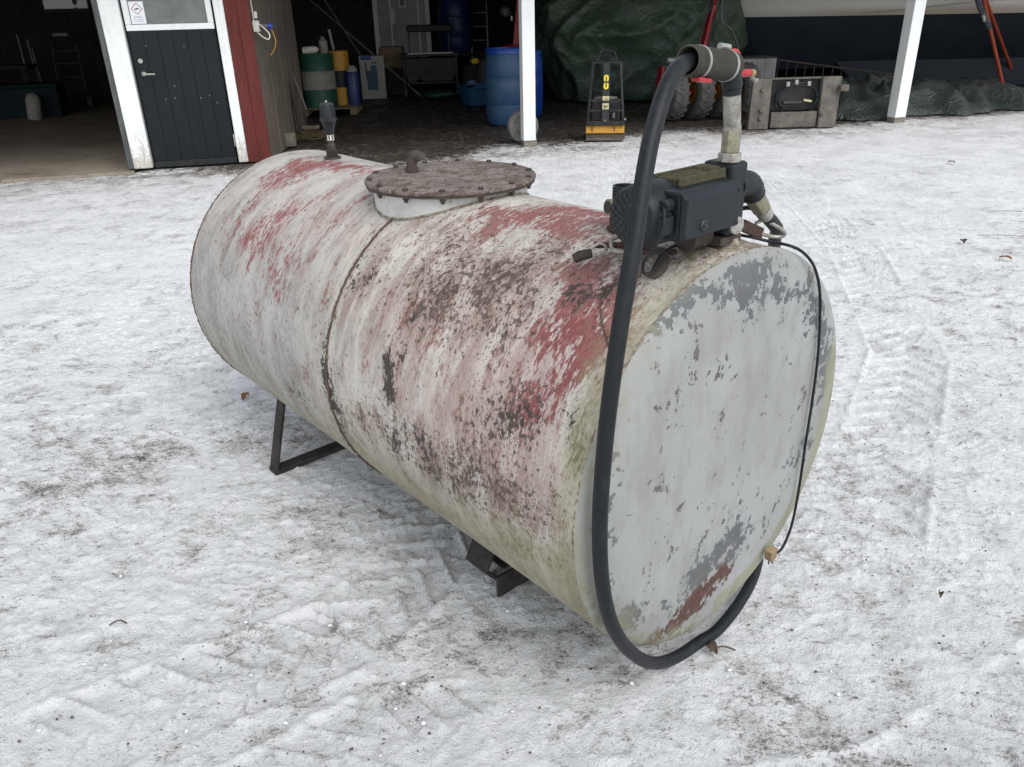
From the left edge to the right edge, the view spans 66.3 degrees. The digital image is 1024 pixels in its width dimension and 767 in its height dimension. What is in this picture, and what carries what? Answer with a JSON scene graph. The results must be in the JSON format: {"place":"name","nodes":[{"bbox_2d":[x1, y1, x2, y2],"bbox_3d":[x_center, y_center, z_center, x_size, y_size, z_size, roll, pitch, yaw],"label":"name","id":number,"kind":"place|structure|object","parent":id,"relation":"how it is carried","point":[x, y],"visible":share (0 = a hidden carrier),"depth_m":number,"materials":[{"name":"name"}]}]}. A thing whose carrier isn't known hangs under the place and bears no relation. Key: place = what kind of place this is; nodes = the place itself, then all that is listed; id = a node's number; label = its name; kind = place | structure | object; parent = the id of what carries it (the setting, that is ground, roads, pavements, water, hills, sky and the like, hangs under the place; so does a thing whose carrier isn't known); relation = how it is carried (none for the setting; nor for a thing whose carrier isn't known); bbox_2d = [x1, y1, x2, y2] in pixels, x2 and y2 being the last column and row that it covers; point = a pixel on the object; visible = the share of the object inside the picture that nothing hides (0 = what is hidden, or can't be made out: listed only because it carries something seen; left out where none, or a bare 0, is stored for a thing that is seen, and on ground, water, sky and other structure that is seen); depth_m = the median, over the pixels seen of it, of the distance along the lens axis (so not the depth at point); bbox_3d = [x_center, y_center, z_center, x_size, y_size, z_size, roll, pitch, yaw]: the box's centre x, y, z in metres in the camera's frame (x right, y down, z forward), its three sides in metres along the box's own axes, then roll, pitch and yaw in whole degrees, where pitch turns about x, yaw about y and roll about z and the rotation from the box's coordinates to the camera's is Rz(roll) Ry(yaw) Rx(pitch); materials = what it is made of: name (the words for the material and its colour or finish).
{"place":"outdoors","nodes":[
{"label":"outdoors","id":0,"kind":"place"},
{"bbox_2d":[25,92,42,119],"bbox_3d":[-8.623,-4.992,14.129,0.288,0.476,0.247,-1,25,0],"label":"tilted canister","id":1,"kind":"object","parent":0,"point":[33,106],"visible":1,"depth_m":14.05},
{"bbox_2d":[0,102,140,182],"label":"garage floor","id":2,"kind":"structure","parent":0,"point":[80,143],"depth_m":11.11,"materials":[{"name":"grey concrete"}]},
{"bbox_2d":[0,63,37,82],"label":"work bench","id":3,"kind":"object","parent":2,"relation":"on","point":[22,67],"visible":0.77,"depth_m":14.98,"materials":[{"name":"brown wood"}]},
{"bbox_2d":[16,34,29,81],"bbox_3d":[-9.918,-6.344,15.975,0.278,1.403,0.192,18,31,35],"label":"shovel","id":4,"kind":"object","parent":2,"relation":"on","point":[21,53],"visible":0.09,"depth_m":15.88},
{"bbox_2d":[26,40,38,81],"bbox_3d":[-9.710,-6.324,16.037,0.400,1.303,0.251,-8,26,-13],"label":"rake","id":5,"kind":"object","parent":2,"relation":"on","point":[31,56],"visible":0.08,"depth_m":15.92,"materials":[{"name":"wood"}]},
{"bbox_2d":[0,81,69,119],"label":"teal chest","id":6,"kind":"object","parent":2,"relation":"on","point":[53,98],"visible":0.92,"depth_m":14.42,"materials":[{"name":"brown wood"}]},
{"bbox_2d":[31,48,41,81],"bbox_3d":[-9.649,-6.258,16.069,0.195,1.154,0.251,-8,26,-12],"label":"pitchfork","id":7,"kind":"object","parent":2,"relation":"on","point":[37,66],"visible":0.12,"depth_m":15.99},
{"bbox_2d":[51,41,94,108],"bbox_3d":[-8.893,-6.190,15.754,0.632,1.262,0.369,-8,26,-13],"label":"hand truck","id":8,"kind":"object","parent":2,"relation":"on","point":[91,101],"visible":0.68,"depth_m":15.82,"materials":[{"name":"grey metal"}]},
{"bbox_2d":[470,57,478,63],"bbox_3d":[-0.823,-7.081,17.216,0.197,0.154,0.153,-10,27,-17],"label":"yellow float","id":9,"kind":"object","parent":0,"point":[474,60],"visible":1,"depth_m":17.17,"materials":[{"name":"yellow plastic"}]},
{"bbox_2d":[0,68,1023,766],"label":"snow ground","id":10,"kind":"structure","parent":0,"point":[136,438],"depth_m":2.68,"materials":[{"name":"white snow"}]},
{"bbox_2d":[241,392,248,399],"bbox_3d":[-1.241,0.055,3.649,0.037,0.021,0.057,-3,30,17],"label":"dead leaf","id":11,"kind":"object","parent":10,"relation":"on","point":[243,395],"visible":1,"depth_m":3.65,"materials":[{"name":"brown plant"}]},
{"bbox_2d":[285,132,296,146],"bbox_3d":[-3.083,-3.336,10.721,0.250,0.180,0.170,-7,26,-11],"label":"concrete block","id":12,"kind":"object","parent":10,"relation":"on","point":[291,139],"depth_m":10.66,"materials":[{"name":"concrete"}]},
{"bbox_2d":[288,79,301,136],"bbox_3d":[-3.156,-4.117,11.235,0.254,1.126,0.080,16,30,32],"label":"dark plank","id":13,"kind":"object","parent":10,"relation":"on","point":[294,107],"visible":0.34,"depth_m":11.25,"materials":[{"name":"wood"}]},
{"bbox_2d":[293,75,319,134],"bbox_3d":[-3.183,-4.313,11.595,0.643,1.189,0.194,14,30,30],"label":"broom","id":14,"kind":"object","parent":10,"relation":"on","point":[305,127],"visible":0.64,"depth_m":11.67,"materials":[{"name":"brown wood"}]},
{"bbox_2d":[295,127,325,140],"bbox_3d":[-2.931,-3.641,11.399,0.733,0.223,0.644,-1,25,0],"label":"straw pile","id":15,"kind":"object","parent":10,"relation":"on","point":[308,135],"visible":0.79,"depth_m":11.34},
{"bbox_2d":[305,102,362,115],"bbox_3d":[-3.250,-4.968,14.206,1.000,0.124,0.850,-3,25,-3],"label":"pallet","id":16,"kind":"object","parent":10,"relation":"on","point":[355,109],"visible":0.49,"depth_m":13.87,"materials":[{"name":"brown wood"}]},
{"bbox_2d":[299,52,338,107],"bbox_3d":[-3.431,-5.399,13.944,0.594,0.885,0.594,-12,27,-21],"label":"oil drum","id":17,"kind":"object","parent":16,"relation":"on","point":[318,78],"visible":0.86,"depth_m":13.73,"materials":[{"name":"green metal"}]},
{"bbox_2d":[302,46,318,53],"bbox_3d":[-3.502,-5.802,13.642,0.280,0.129,0.120,-1,25,0],"label":"plastic bottle","id":18,"kind":"object","parent":17,"relation":"on","point":[310,49],"visible":0.99,"depth_m":13.60,"materials":[{"name":"white plastic"}]},
{"bbox_2d":[318,36,327,52],"bbox_3d":[-3.315,-5.941,13.755,0.155,0.275,0.155,-1,25,0],"label":"grey jug","id":19,"kind":"object","parent":17,"relation":"on","point":[323,44],"visible":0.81,"depth_m":13.71,"materials":[{"name":"grey plastic"}]},
{"bbox_2d":[328,50,348,104],"bbox_3d":[-3.125,-5.534,14.183,0.408,0.910,0.408,-1,25,0],"label":"striped drum","id":20,"kind":"object","parent":16,"relation":"on","point":[341,60],"visible":0.52,"depth_m":13.99,"materials":[{"name":"yellow metal"}]},
{"bbox_2d":[328,29,334,49],"bbox_3d":[-3.204,-6.095,13.905,0.097,0.337,0.043,8,27,20],"label":"grease tube","id":21,"kind":"object","parent":20,"relation":"on","point":[331,39],"visible":1,"depth_m":13.89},
{"bbox_2d":[345,65,361,104],"bbox_3d":[-2.861,-5.376,14.128,0.250,0.660,0.250,-1,25,0],"label":"chemical canister","id":22,"kind":"object","parent":16,"relation":"on","point":[352,78],"visible":1,"depth_m":14.04,"materials":[{"name":"blue plastic"}]},
{"bbox_2d":[324,0,360,54],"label":"leaning pole","id":23,"kind":"object","parent":10,"relation":"on","point":[342,26],"visible":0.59,"depth_m":16.94,"materials":[{"name":"metal"}]},
{"bbox_2d":[310,0,421,96],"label":"leaning pole","id":24,"kind":"object","parent":10,"relation":"on","point":[353,37],"visible":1,"depth_m":16.67,"materials":[{"name":"metal"}]},
{"bbox_2d":[359,55,386,98],"bbox_3d":[-2.932,-6.468,16.541,0.506,0.840,0.404,-5,26,-7],"label":"appliance box","id":25,"kind":"object","parent":10,"relation":"on","point":[372,76],"visible":1,"depth_m":16.36,"materials":[{"name":"white cardboard"}]},
{"bbox_2d":[399,24,459,96],"bbox_3d":[-1.743,-6.855,16.651,1.250,1.390,0.620,-3,25,-4],"label":"work trolley","id":26,"kind":"object","parent":10,"relation":"on","point":[436,70],"visible":0.98,"depth_m":16.49,"materials":[{"name":"metal"}]},
{"bbox_2d":[421,90,456,98],"bbox_3d":[-1.514,-5.971,16.187,0.761,0.189,0.400,-1,25,0],"label":"green sheet","id":27,"kind":"object","parent":10,"relation":"on","point":[438,94],"visible":1,"depth_m":16.06,"materials":[{"name":"green plastic"}]},
{"bbox_2d":[428,51,485,90],"bbox_3d":[-1.253,-7.279,18.226,1.300,0.780,0.900,-1,25,0],"label":"wall shelf","id":28,"kind":"object","parent":10,"relation":"on","point":[473,53],"depth_m":17.68,"materials":[{"name":"brown wood"}]},
{"bbox_2d":[438,0,473,52],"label":"plastic barrel","id":29,"kind":"object","parent":28,"relation":"on","point":[457,15],"visible":0.91,"depth_m":17.53,"materials":[{"name":"blue plastic"}]},
{"bbox_2d":[0,0,926,169],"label":"barn","id":30,"kind":"structure","parent":10,"relation":"on","point":[186,83],"depth_m":9.41,"materials":[{"name":"wood"}]},
{"bbox_2d":[52,33,70,44],"bbox_3d":[-9.396,-7.200,16.392,0.280,0.237,0.250,-8,26,-13],"label":"wall bracket shelf","id":31,"kind":"object","parent":30,"relation":"attached to","point":[60,34],"depth_m":16.27,"materials":[{"name":"grey metal"}]},
{"bbox_2d":[39,0,92,12],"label":"white cabinet","id":32,"kind":"object","parent":30,"relation":"hanging from","point":[54,6],"visible":0.94,"depth_m":13.87,"materials":[{"name":"paint"}]},
{"bbox_2d":[120,0,237,167],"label":"door","id":33,"kind":"structure","parent":30,"relation":"in","point":[176,56],"depth_m":8.98,"materials":[{"name":"black paint"}]},
{"bbox_2d":[128,1,146,23],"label":"warning sticker","id":34,"kind":"object","parent":33,"relation":"attached to","point":[137,12],"visible":1,"depth_m":8.60,"materials":[{"name":"white paper"}]},
{"bbox_2d":[250,0,275,54],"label":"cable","id":35,"kind":"object","parent":30,"relation":"attached to","point":[257,25],"depth_m":9.04,"materials":[{"name":"white plastic"}]},
{"bbox_2d":[372,0,431,84],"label":"steel door","id":36,"kind":"structure","parent":30,"relation":"attached to","point":[393,19],"depth_m":18.33,"materials":[{"name":"white paint"}]},
{"bbox_2d":[377,0,427,79],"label":"door leaf","id":37,"kind":"structure","parent":36,"relation":"in","point":[408,15],"depth_m":18.34,"materials":[{"name":"metal"}]},
{"bbox_2d":[500,5,510,16],"bbox_3d":[-0.147,-7.945,15.051,0.227,1.649,0.215,-1,25,0],"label":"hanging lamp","id":38,"kind":"object","parent":30,"relation":"hanging from","point":[505,11],"visible":1,"depth_m":15.29,"materials":[{"name":"black metal"}]},
{"bbox_2d":[456,80,485,105],"bbox_3d":[-0.664,-5.543,14.947,0.687,0.430,0.708,13,29,27],"label":"bucket","id":39,"kind":"object","parent":10,"relation":"on","point":[471,92],"visible":0.66,"depth_m":14.76,"materials":[{"name":"blue plastic"}]},
{"bbox_2d":[470,0,488,57],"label":"ladder","id":40,"kind":"object","parent":10,"relation":"on","point":[486,26],"visible":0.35,"depth_m":17.81,"materials":[{"name":"metal"}]},
{"bbox_2d":[477,58,485,82],"bbox_3d":[-0.474,-5.892,15.241,0.395,0.800,0.395,-1,25,0],"label":"grey sack","id":41,"kind":"object","parent":10,"relation":"on","point":[481,72],"visible":0.23,"depth_m":15.04,"materials":[{"name":"grey fabric"}]},
{"bbox_2d":[485,47,519,125],"bbox_3d":[-0.090,-4.623,12.195,0.670,1.100,0.670,-7,26,-12],"label":"plastic barrel","id":42,"kind":"object","parent":10,"relation":"on","point":[502,83],"visible":0.78,"depth_m":11.92,"materials":[{"name":"blue plastic"}]},
{"bbox_2d":[500,0,518,46],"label":"red jack","id":43,"kind":"object","parent":10,"relation":"on","point":[516,35],"visible":0.28,"depth_m":13.92,"materials":[{"name":"red metal"}]},
{"bbox_2d":[0,145,1023,766],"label":"snow clods","id":44,"kind":"object","parent":10,"relation":"on","point":[506,611],"visible":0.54,"depth_m":2.13,"materials":[{"name":"white snow"}]},
{"bbox_2d":[190,149,835,645],"bbox_3d":[-0.173,-0.146,2.639,1.033,1.224,2.162,-22,32,-36],"label":"fuel tank","id":45,"kind":"object","parent":10,"relation":"on","point":[430,335],"visible":0.96,"depth_m":1.93,"materials":[{"name":"metal"}]},
{"bbox_2d":[319,100,340,159],"bbox_3d":[-0.675,-0.938,2.898,0.064,0.206,0.063,-22,32,-36],"label":"overfill sensor","id":46,"kind":"object","parent":45,"relation":"on","point":[328,119],"visible":1,"depth_m":2.88,"materials":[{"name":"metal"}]},
{"bbox_2d":[572,242,607,262],"bbox_3d":[0.175,-0.293,1.760,0.081,0.044,0.026,-3,25,-3],"label":"padlock","id":47,"kind":"object","parent":45,"relation":"on","point":[580,255],"visible":1,"depth_m":1.75,"materials":[{"name":"metal"}]},
{"bbox_2d":[599,287,608,343],"bbox_3d":[0.199,-0.136,1.643,0.026,0.086,0.168,-4,25,-4],"label":"twig","id":48,"kind":"object","parent":45,"relation":"on","point":[606,337],"visible":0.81,"depth_m":1.64,"materials":[{"name":"wood"}]},
{"bbox_2d":[594,235,676,255],"bbox_3d":[0.270,-0.306,1.737,0.095,0.036,0.171,-22,32,-36],"label":"hasp rod","id":49,"kind":"object","parent":45,"relation":"on","point":[611,245],"visible":0.57,"depth_m":1.74,"materials":[{"name":"metal"}]},
{"bbox_2d":[646,247,669,278],"bbox_3d":[0.316,-0.260,1.690,0.048,0.049,0.092,4,26,12],"label":"bent strap","id":50,"kind":"object","parent":45,"relation":"on","point":[662,266],"visible":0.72,"depth_m":1.67,"materials":[{"name":"metal"}]},
{"bbox_2d":[610,74,773,251],"bbox_3d":[0.424,-0.467,1.654,0.477,0.382,0.170,-22,32,-36],"label":"fuel pump","id":51,"kind":"object","parent":45,"relation":"on","point":[702,203],"visible":0.93,"depth_m":1.59,"materials":[{"name":"metal"}]},
{"bbox_2d":[592,52,782,669],"bbox_3d":[0.516,0.008,1.905,0.155,1.517,1.116,16,31,33],"label":"fuel hose","id":52,"kind":"object","parent":51,"relation":"attached to","point":[678,69],"visible":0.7,"depth_m":1.46,"materials":[{"name":"black rubber"}]},
{"bbox_2d":[676,43,743,81],"bbox_3d":[0.383,-0.619,1.518,0.162,0.075,0.065,-22,32,-36],"label":"nozzle holster","id":53,"kind":"object","parent":51,"relation":"attached to","point":[722,62],"visible":0.79,"depth_m":1.50,"materials":[{"name":"rubber"}]},
{"bbox_2d":[691,48,758,82],"bbox_3d":[0.419,-0.625,1.553,0.226,0.069,0.043,-23,33,-38],"label":"fuel nozzle","id":54,"kind":"object","parent":51,"relation":"attached to","point":[751,73],"visible":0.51,"depth_m":1.58,"materials":[{"name":"red plastic"}]},
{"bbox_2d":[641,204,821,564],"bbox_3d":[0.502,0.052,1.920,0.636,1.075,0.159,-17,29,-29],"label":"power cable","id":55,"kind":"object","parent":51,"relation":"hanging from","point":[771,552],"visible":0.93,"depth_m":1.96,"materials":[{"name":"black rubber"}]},
{"bbox_2d":[741,202,786,238],"bbox_3d":[0.564,-0.380,1.834,0.194,0.105,0.051,-16,29,-29],"label":"rusty bracket","id":56,"kind":"object","parent":45,"relation":"attached to","point":[752,229],"visible":0.48,"depth_m":1.85,"materials":[{"name":"metal"}]},
{"bbox_2d":[11,146,1023,766],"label":"grit","id":57,"kind":"object","parent":10,"relation":"on","point":[591,668],"visible":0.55,"depth_m":2.16,"materials":[{"name":"grey gravel"}]},
{"bbox_2d":[507,110,537,141],"bbox_3d":[0.146,-3.443,10.489,0.424,0.422,0.143,-11,27,-19],"label":"concrete parasol foot","id":58,"kind":"object","parent":10,"relation":"on","point":[514,126],"visible":0.38,"depth_m":10.41},
{"bbox_2d":[535,49,542,115],"bbox_3d":[0.230,-5.024,13.116,0.580,1.020,0.580,13,29,28],"label":"plastic barrel","id":59,"kind":"object","parent":10,"relation":"on","point":[538,83],"visible":0.23,"depth_m":12.95,"materials":[{"name":"blue plastic"}]},
{"bbox_2d":[586,50,625,140],"bbox_3d":[1.263,-3.856,10.481,0.526,1.114,0.599,2,26,6],"label":"plate compactor","id":60,"kind":"object","parent":10,"relation":"on","point":[605,122],"visible":1,"depth_m":10.36,"materials":[{"name":"metal"}]},
{"bbox_2d":[534,0,747,101],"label":"tarpaulin","id":61,"kind":"object","parent":10,"relation":"on","point":[643,39],"visible":0.62,"depth_m":14.22,"materials":[{"name":"green plastic"}]},
{"bbox_2d":[652,0,760,119],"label":"compact tractor","id":62,"kind":"object","parent":10,"relation":"on","point":[692,99],"visible":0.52,"depth_m":11.99,"materials":[{"name":"rubber"}]},
{"bbox_2d":[705,640,717,654],"bbox_3d":[0.545,0.720,2.149,0.032,0.021,0.049,-24,38,-23],"label":"dead leaf","id":63,"kind":"object","parent":10,"relation":"on","point":[712,645],"visible":0.88,"depth_m":2.14,"materials":[{"name":"brown plant"}]},
{"bbox_2d":[710,645,735,651],"bbox_3d":[0.577,0.726,2.150,0.072,0.010,0.015,-1,25,0],"label":"twig","id":64,"kind":"object","parent":10,"relation":"on","point":[725,647],"visible":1,"depth_m":2.15,"materials":[{"name":"wood"}]},
{"bbox_2d":[746,76,848,129],"bbox_3d":[4.014,-3.974,11.103,1.350,0.672,0.315,-2,25,-2],"label":"loader attachment","id":65,"kind":"object","parent":10,"relation":"on","point":[820,94],"visible":0.98,"depth_m":11.11,"materials":[{"name":"grey metal"}]},
{"bbox_2d":[776,59,893,80],"bbox_3d":[5.616,-5.232,13.554,2.230,0.767,0.082,-1,25,0],"label":"steel grating","id":66,"kind":"object","parent":10,"relation":"on","point":[832,67],"visible":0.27,"depth_m":13.44,"materials":[{"name":"grey metal"}]},
{"bbox_2d":[741,0,1023,84],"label":"sailing boat","id":67,"kind":"object","parent":10,"relation":"on","point":[954,42],"visible":0.76,"depth_m":15.11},
{"bbox_2d":[798,72,1023,120],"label":"fallen tarpaulin","id":68,"kind":"object","parent":10,"relation":"on","point":[866,97],"visible":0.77,"depth_m":12.27,"materials":[{"name":"plastic"}]},
{"bbox_2d":[981,0,1012,82],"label":"boat stand","id":69,"kind":"object","parent":10,"relation":"on","point":[987,9],"visible":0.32,"depth_m":14.13,"materials":[{"name":"red metal"}]},
{"bbox_2d":[975,0,991,29],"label":"lashing strap","id":70,"kind":"object","parent":69,"relation":"hanging from","point":[981,11],"visible":1,"depth_m":13.52,"materials":[{"name":"blue fabric"}]},
{"bbox_2d":[981,14,986,21],"bbox_3d":[8.134,-6.303,13.525,0.098,0.123,0.055,-1,25,0],"label":"shackle","id":71,"kind":"object","parent":70,"relation":"attached to","point":[983,16],"visible":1,"depth_m":13.51,"materials":[{"name":"metal"}]},
{"bbox_3d":[-2.602,-6.668,17.282,0.620,0.550,0.600,-1,25,0],"label":"dark crate","id":72,"kind":"object","parent":10,"relation":"on","visible":0},
{"bbox_2d":[378,46,403,67],"bbox_3d":[-2.613,-7.107,17.073,0.500,0.420,0.500,-1,25,0],"label":"cardboard box","id":73,"kind":"object","parent":72,"relation":"on","point":[391,57],"visible":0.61,"depth_m":16.84,"materials":[{"name":"brown cardboard"}]},
{"bbox_2d":[603,183,632,232],"bbox_3d":[0.264,-0.419,1.877,0.094,0.107,0.082,-22,32,-36],"label":"filler neck","id":74,"kind":"object","parent":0,"point":[617,187],"visible":0.29,"depth_m":1.86,"materials":[{"name":"grey metal"}]},
{"bbox_2d":[742,55,777,77],"bbox_3d":[3.989,-5.056,13.197,0.700,0.829,0.590,-1,25,0],"label":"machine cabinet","id":75,"kind":"object","parent":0,"point":[766,64],"visible":0.19,"depth_m":12.83,"materials":[{"name":"grey metal"}]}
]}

